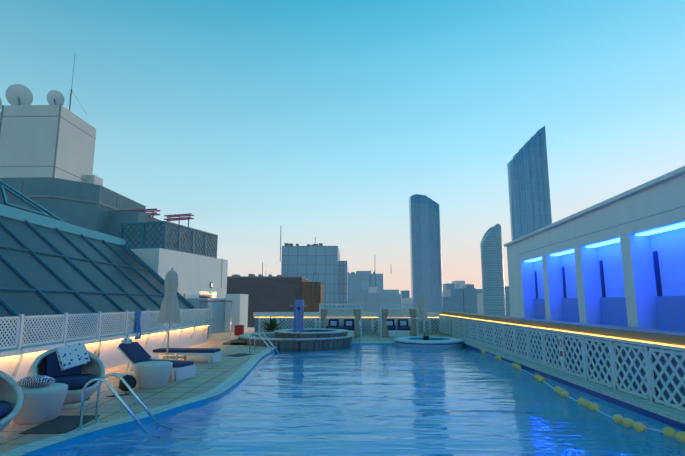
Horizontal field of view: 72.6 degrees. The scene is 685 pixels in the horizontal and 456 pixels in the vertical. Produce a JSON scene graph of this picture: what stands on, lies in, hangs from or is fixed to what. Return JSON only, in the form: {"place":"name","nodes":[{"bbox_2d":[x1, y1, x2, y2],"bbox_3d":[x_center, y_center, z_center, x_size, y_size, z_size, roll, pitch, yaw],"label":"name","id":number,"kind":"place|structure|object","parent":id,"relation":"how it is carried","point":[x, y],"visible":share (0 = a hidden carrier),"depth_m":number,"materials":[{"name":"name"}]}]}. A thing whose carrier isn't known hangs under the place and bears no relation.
{"place":"outdoors","nodes":[
{"label":"outdoors","id":0,"kind":"place"},
{"bbox_2d":[0,205,197,346],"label":"glass roof","id":1,"kind":"structure","parent":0,"point":[48,266],"depth_m":16.54,"materials":[{"name":"glass"}]},
{"bbox_2d":[0,180,68,223],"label":"roof truss","id":2,"kind":"object","parent":1,"relation":"on","point":[11,197],"visible":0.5,"depth_m":18.41,"materials":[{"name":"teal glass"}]},
{"bbox_2d":[0,327,454,452],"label":"deck paving","id":3,"kind":"structure","parent":0,"point":[208,377],"depth_m":10.05,"materials":[{"name":"beige tile"}]},
{"bbox_2d":[0,370,22,441],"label":"egg chair","id":4,"kind":"object","parent":3,"relation":"on","point":[11,398],"visible":1,"depth_m":6.54,"materials":[{"name":"wicker"}]},
{"bbox_2d":[13,383,67,424],"bbox_3d":[-4.878,2.807,7.462,0.810,0.515,0.810,0,-9,1],"label":"wicker table","id":5,"kind":"object","parent":3,"relation":"on","point":[43,404],"visible":0.71,"depth_m":7.21,"materials":[{"name":"wicker"}]},
{"bbox_2d":[18,375,56,386],"bbox_3d":[-4.936,2.471,7.539,0.652,0.221,0.454,-4,-10,25],"label":"striped cushion","id":6,"kind":"object","parent":5,"relation":"on","point":[37,381],"visible":0.98,"depth_m":7.38,"materials":[{"name":"fabric"}]},
{"bbox_2d":[27,341,105,410],"bbox_3d":[-5.055,2.682,8.550,1.242,1.116,1.242,-7,-12,39],"label":"egg chair","id":7,"kind":"object","parent":3,"relation":"on","point":[76,367],"visible":0.65,"depth_m":8.58,"materials":[{"name":"wicker"}]},
{"bbox_2d":[0,323,209,381],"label":"parapet wall","id":8,"kind":"structure","parent":3,"relation":"on","point":[109,355],"depth_m":13.42,"materials":[{"name":"white paint"}]},
{"bbox_2d":[0,308,209,378],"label":"lattice fence","id":9,"kind":"object","parent":8,"relation":"on","point":[64,332],"visible":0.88,"depth_m":11.80,"materials":[{"name":"white"}]},
{"bbox_2d":[135,311,140,338],"bbox_3d":[-6.510,3.089,14.863,0.076,0.880,0.369,0,-9,1],"label":"hanging towel","id":10,"kind":"object","parent":9,"relation":"hanging from","point":[138,328],"visible":1,"depth_m":14.88,"materials":[{"name":"blue fabric"}]},
{"bbox_2d":[108,392,129,396],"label":"sandals","id":11,"kind":"object","parent":3,"relation":"on","point":[125,394],"visible":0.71,"depth_m":9.39,"materials":[{"name":"grey rubber"}]},
{"bbox_2d":[119,374,136,390],"bbox_3d":[-4.569,3.296,9.897,0.349,0.372,0.240,0,-9,1],"label":"beach bag","id":12,"kind":"object","parent":3,"relation":"on","point":[130,380],"visible":0.85,"depth_m":9.84,"materials":[{"name":"black fabric"}]},
{"bbox_2d":[19,353,251,433],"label":"ladder mats","id":13,"kind":"object","parent":3,"relation":"on","point":[61,424],"visible":1,"depth_m":7.11,"materials":[{"name":"grey rubber"}]},
{"bbox_2d":[134,361,172,388],"bbox_3d":[-4.234,3.280,10.412,0.810,0.515,0.810,0,-9,1],"label":"wicker table","id":14,"kind":"object","parent":3,"relation":"on","point":[152,374],"visible":1,"depth_m":10.12,"materials":[{"name":"wicker"}]},
{"bbox_2d":[112,342,195,380],"bbox_3d":[-4.762,3.345,11.796,1.970,0.824,0.720,-3,-10,17],"label":"sun lounger","id":15,"kind":"object","parent":3,"relation":"on","point":[133,353],"visible":0.56,"depth_m":11.70,"materials":[{"name":"white"}]},
{"bbox_2d":[121,337,158,360],"bbox_3d":[-5.217,3.130,12.076,1.022,0.575,0.401,0,-9,1],"label":"rolled towel","id":16,"kind":"object","parent":15,"relation":"on","point":[127,340],"visible":0.83,"depth_m":11.98,"materials":[{"name":"white fabric"}]},
{"bbox_2d":[157,266,180,359],"bbox_3d":[-5.096,2.593,13.731,0.649,2.920,0.649,4,-10,-21],"label":"umbrella","id":17,"kind":"object","parent":3,"relation":"on","point":[169,312],"visible":0.83,"depth_m":13.68,"materials":[{"name":"beige fabric"}]},
{"bbox_2d":[130,248,227,298],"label":"white building","id":18,"kind":"structure","parent":3,"relation":"on","point":[196,273],"depth_m":28.53,"materials":[{"name":"paint"}]},
{"bbox_2d":[0,177,160,237],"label":"plant room base","id":19,"kind":"object","parent":18,"relation":"on","point":[94,207],"visible":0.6,"depth_m":26.15,"materials":[{"name":"metal"}]},
{"bbox_2d":[0,105,102,185],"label":"roof tower box","id":20,"kind":"object","parent":19,"relation":"on","point":[55,141],"visible":0.65,"depth_m":26.85,"materials":[{"name":"grey"}]},
{"bbox_2d":[0,84,64,108],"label":"satellite dishes","id":21,"kind":"object","parent":20,"relation":"on","point":[17,94],"visible":0.96,"depth_m":28.77,"materials":[{"name":"white metal"}]},
{"bbox_2d":[63,57,87,115],"bbox_3d":[-16.466,-8.914,28.432,1.705,4.004,1.666,0,-9,1],"label":"antenna","id":22,"kind":"object","parent":20,"relation":"on","point":[71,93],"visible":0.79,"depth_m":28.47,"materials":[{"name":"grey metal"}]},
{"bbox_2d":[118,208,193,226],"bbox_3d":[-12.382,0.201,31.290,2.206,3.300,6.013,-1,-9,9],"label":"pipe rack","id":23,"kind":"object","parent":18,"relation":"on","point":[154,211],"visible":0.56,"depth_m":33.26,"materials":[{"name":"red"}]},
{"bbox_2d":[120,221,217,257],"bbox_3d":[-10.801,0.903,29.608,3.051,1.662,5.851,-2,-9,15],"label":"lattice screen","id":24,"kind":"object","parent":18,"relation":"on","point":[164,228],"visible":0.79,"depth_m":27.23,"materials":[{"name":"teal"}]},
{"bbox_2d":[182,258,222,299],"bbox_3d":[-8.886,3.155,29.917,0.061,2.930,4.594,-2,-9,15],"label":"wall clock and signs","id":25,"kind":"object","parent":18,"relation":"attached to","point":[184,293],"visible":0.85,"depth_m":30.57,"materials":[{"name":"white plastic"}]},
{"bbox_2d":[152,348,221,362],"bbox_3d":[-4.954,4.061,14.880,2.020,0.385,0.720,-1,-9,5],"label":"sun lounger","id":26,"kind":"object","parent":3,"relation":"on","point":[216,353],"visible":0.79,"depth_m":14.63,"materials":[{"name":"white"}]},
{"bbox_2d":[187,291,224,308],"bbox_3d":[-8.252,5.303,29.381,1.400,2.620,3.400,-2,-9,15],"label":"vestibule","id":27,"kind":"object","parent":3,"relation":"on","point":[204,296],"visible":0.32,"depth_m":28.33,"materials":[{"name":"white paint"}]},
{"bbox_2d":[198,301,232,340],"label":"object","id":28,"kind":"object","parent":3,"relation":"on","point":[219,327],"visible":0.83,"depth_m":22.94,"materials":[{"name":"white"}]},
{"bbox_2d":[223,338,246,344],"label":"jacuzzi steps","id":29,"kind":"structure","parent":3,"relation":"on","point":[238,341],"depth_m":20.62,"materials":[{"name":"stone"}]},
{"bbox_2d":[225,294,247,331],"bbox_3d":[-6.952,5.569,30.668,0.950,2.400,2.300,0,-9,1],"label":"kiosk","id":30,"kind":"object","parent":3,"relation":"on","point":[240,309],"visible":0.71,"depth_m":29.70,"materials":[{"name":"white paint"}]},
{"bbox_2d":[234,325,243,335],"bbox_3d":[-5.933,5.876,26.797,0.450,0.570,0.400,0,-9,1],"label":"red box","id":31,"kind":"object","parent":3,"relation":"on","point":[239,330],"visible":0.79,"depth_m":26.61,"materials":[{"name":"red paint"}]},
{"bbox_2d":[249,332,278,354],"bbox_3d":[-2.864,4.472,17.656,1.245,1.028,0.590,-1,-9,9],"label":"pool ladder","id":32,"kind":"object","parent":3,"relation":"on","point":[263,340],"visible":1,"depth_m":17.54,"materials":[{"name":"silver metal"}]},
{"bbox_2d":[319,304,361,336],"bbox_3d":[-0.086,5.236,26.672,2.360,1.795,2.290,0,-9,1],"label":"cabana","id":33,"kind":"object","parent":3,"relation":"on","point":[348,324],"visible":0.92,"depth_m":25.69,"materials":[{"name":"white"}]},
{"bbox_2d":[321,309,359,335],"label":"cabana curtains","id":34,"kind":"object","parent":33,"relation":"on","point":[341,315],"visible":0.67,"depth_m":27.72,"materials":[{"name":"white fabric"}]},
{"bbox_2d":[253,312,440,332],"bbox_3d":[0.624,5.949,29.401,12.450,1.250,0.755,0,-9,1],"label":"lattice fence","id":35,"kind":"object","parent":3,"relation":"on","point":[257,315],"depth_m":29.15,"materials":[{"name":"white paint"}]},
{"bbox_2d":[258,318,438,332],"bbox_3d":[0.363,6.046,28.963,11.216,0.920,0.070,0,-9,1],"label":"lattice fence","id":36,"kind":"object","parent":3,"relation":"on","point":[372,324],"visible":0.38,"depth_m":28.97,"materials":[{"name":"white"}]},
{"bbox_2d":[20,343,684,455],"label":"pool basin","id":37,"kind":"object","parent":3,"relation":"in","point":[665,420],"visible":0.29,"depth_m":8.37,"materials":[{"name":"tile"}]},
{"bbox_2d":[239,328,352,347],"bbox_3d":[-2.204,5.787,22.223,5.420,1.800,5.420,0,-9,1],"label":"hot tub","id":38,"kind":"object","parent":37,"relation":"on","point":[284,338],"visible":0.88,"depth_m":20.43,"materials":[{"name":"grey stone"}]},
{"bbox_2d":[290,300,306,331],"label":"shower column","id":39,"kind":"structure","parent":38,"relation":"on","point":[298,306],"depth_m":20.81,"materials":[{"name":"tile"}]},
{"bbox_2d":[291,330,329,331],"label":"water","id":40,"kind":"structure","parent":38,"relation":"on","point":[315,331],"depth_m":23.27,"materials":[{"name":"liquid"}]},
{"bbox_2d":[0,341,684,455],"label":"pool coping","id":41,"kind":"object","parent":37,"relation":"on","point":[672,413],"visible":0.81,"depth_m":8.80,"materials":[{"name":"grey stone"}]},
{"bbox_2d":[77,373,159,433],"bbox_3d":[-3.278,2.784,7.117,1.245,1.028,0.550,0,-9,-1],"label":"pool ladder","id":42,"kind":"object","parent":41,"relation":"on","point":[118,397],"visible":0.98,"depth_m":6.95,"materials":[{"name":"silver metal"}]},
{"bbox_2d":[439,315,684,410],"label":"lattice fence","id":43,"kind":"object","parent":41,"relation":"on","point":[649,369],"visible":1,"depth_m":10.44,"materials":[{"name":"white"}]},
{"bbox_2d":[558,336,564,360],"bbox_3d":[5.570,3.066,11.879,0.028,0.600,0.250,0,-9,1],"label":"pool rules sign","id":44,"kind":"object","parent":43,"relation":"attached to","point":[561,348],"visible":1,"depth_m":11.85,"materials":[{"name":"white plastic"}]},
{"bbox_2d":[394,336,463,346],"bbox_3d":[3.991,5.843,21.471,3.200,1.450,3.200,0,-9,1],"label":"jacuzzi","id":45,"kind":"object","parent":37,"relation":"on","point":[451,342],"visible":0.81,"depth_m":20.40,"materials":[{"name":"white paint"}]},
{"bbox_2d":[407,336,449,339],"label":"water","id":46,"kind":"structure","parent":45,"relation":"in","point":[425,338],"depth_m":22.27,"materials":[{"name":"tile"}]},
{"bbox_2d":[378,304,418,336],"bbox_3d":[3.142,5.256,26.801,2.090,1.795,2.290,0,-9,1],"label":"cabana","id":47,"kind":"object","parent":3,"relation":"on","point":[403,328],"visible":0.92,"depth_m":25.80,"materials":[{"name":"white"}]},
{"bbox_2d":[379,309,416,335],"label":"cabana curtains","id":48,"kind":"object","parent":47,"relation":"on","point":[394,314],"visible":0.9,"depth_m":25.75,"materials":[{"name":"white fabric"}]},
{"bbox_2d":[358,318,451,342],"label":"handrails","id":49,"kind":"object","parent":3,"relation":"on","point":[403,318],"visible":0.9,"depth_m":22.51,"materials":[{"name":"silver metal"}]},
{"bbox_2d":[416,293,427,335],"bbox_3d":[4.251,4.663,24.947,0.576,2.380,0.576,4,-10,-21],"label":"umbrella","id":50,"kind":"object","parent":3,"relation":"on","point":[421,313],"visible":0.85,"depth_m":24.90,"materials":[{"name":"beige fabric"}]},
{"bbox_2d":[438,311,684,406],"bbox_3d":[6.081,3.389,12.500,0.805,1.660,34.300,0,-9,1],"label":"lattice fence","id":51,"kind":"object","parent":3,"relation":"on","point":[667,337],"depth_m":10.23,"materials":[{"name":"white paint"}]},
{"bbox_2d":[260,317,281,330],"bbox_3d":[-3.848,5.237,25.577,1.416,0.845,1.275,8,-12,-42],"label":"potted plant","id":52,"kind":"object","parent":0,"point":[273,325],"visible":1,"depth_m":25.50,"materials":[{"name":"green plant"}]},
{"bbox_2d":[227,276,322,326],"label":"brown building","id":53,"kind":"structure","parent":0,"point":[273,293],"depth_m":61.45,"materials":[{"name":"brick"}]},
{"bbox_2d":[0,0,684,297],"label":"sky","id":54,"kind":"structure","parent":0,"point":[256,120],"materials":[{"name":"blue"}]},
{"bbox_2d":[31,344,684,455],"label":"pool water","id":55,"kind":"structure","parent":0,"point":[372,400],"depth_m":7.88,"materials":[{"name":"blue liquid"}]},
{"bbox_2d":[485,353,675,436],"bbox_3d":[4.836,3.658,11.019,0.554,0.023,17.403,0,-9,2],"label":"lane rope","id":56,"kind":"object","parent":55,"relation":"on","point":[576,400],"visible":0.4,"depth_m":8.21,"materials":[{"name":"white"}]},
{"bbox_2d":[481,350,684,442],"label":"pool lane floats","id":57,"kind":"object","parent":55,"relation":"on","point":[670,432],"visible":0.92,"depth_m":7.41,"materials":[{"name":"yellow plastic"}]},
{"bbox_2d":[348,271,400,311],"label":"stepped building","id":58,"kind":"structure","parent":0,"point":[360,283],"depth_m":118.66,"materials":[{"name":"grey concrete"}]},
{"bbox_2d":[232,232,374,275],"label":"rooftop antennas","id":59,"kind":"object","parent":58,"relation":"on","point":[291,244],"visible":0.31,"depth_m":97.47,"materials":[{"name":"grey metal"}]},
{"bbox_2d":[368,270,376,292],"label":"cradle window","id":60,"kind":"structure","parent":58,"relation":"on","point":[372,289],"depth_m":122.22,"materials":[{"name":"grey"}]},
{"bbox_2d":[409,194,442,311],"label":"tower","id":61,"kind":"structure","parent":0,"point":[425,249],"depth_m":600.98,"materials":[{"name":"blue glass"}]},
{"bbox_2d":[400,281,510,316],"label":"city blocks","id":62,"kind":"structure","parent":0,"point":[466,298],"depth_m":885.64,"materials":[{"name":"grey concrete"}]},
{"bbox_2d":[480,224,505,315],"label":"tower","id":63,"kind":"structure","parent":0,"point":[493,286],"depth_m":746.25,"materials":[{"name":"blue glass"}]},
{"bbox_2d":[507,155,521,240],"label":"tower","id":64,"kind":"structure","parent":0,"point":[514,200],"depth_m":491.73,"materials":[{"name":"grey glass"}]},
{"bbox_2d":[513,148,527,235],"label":"tower","id":65,"kind":"structure","parent":0,"point":[522,193],"depth_m":489.00,"materials":[{"name":"grey glass"}]},
{"bbox_2d":[518,143,533,233],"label":"tower","id":66,"kind":"structure","parent":0,"point":[528,192],"depth_m":489.00,"materials":[{"name":"grey glass"}]},
{"bbox_2d":[524,137,539,230],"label":"tower","id":67,"kind":"structure","parent":0,"point":[534,188],"depth_m":489.61,"materials":[{"name":"grey glass"}]},
{"bbox_2d":[530,131,545,227],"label":"tower","id":68,"kind":"structure","parent":0,"point":[541,202],"depth_m":490.62,"materials":[{"name":"grey glass"}]},
{"bbox_2d":[536,126,551,225],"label":"tower","id":69,"kind":"structure","parent":0,"point":[547,201],"depth_m":491.84,"materials":[{"name":"grey glass"}]},
{"bbox_2d":[504,166,684,331],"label":"white building","id":70,"kind":"structure","parent":0,"point":[618,260],"depth_m":12.95,"materials":[{"name":"paint"}]},
{"label":"city ground","id":71,"kind":"structure","parent":0,"visible":0},
{"bbox_2d":[281,246,347,307],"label":"panel building","id":72,"kind":"structure","parent":71,"relation":"on","point":[327,265],"depth_m":95.13,"materials":[{"name":"glass"}]}
]}

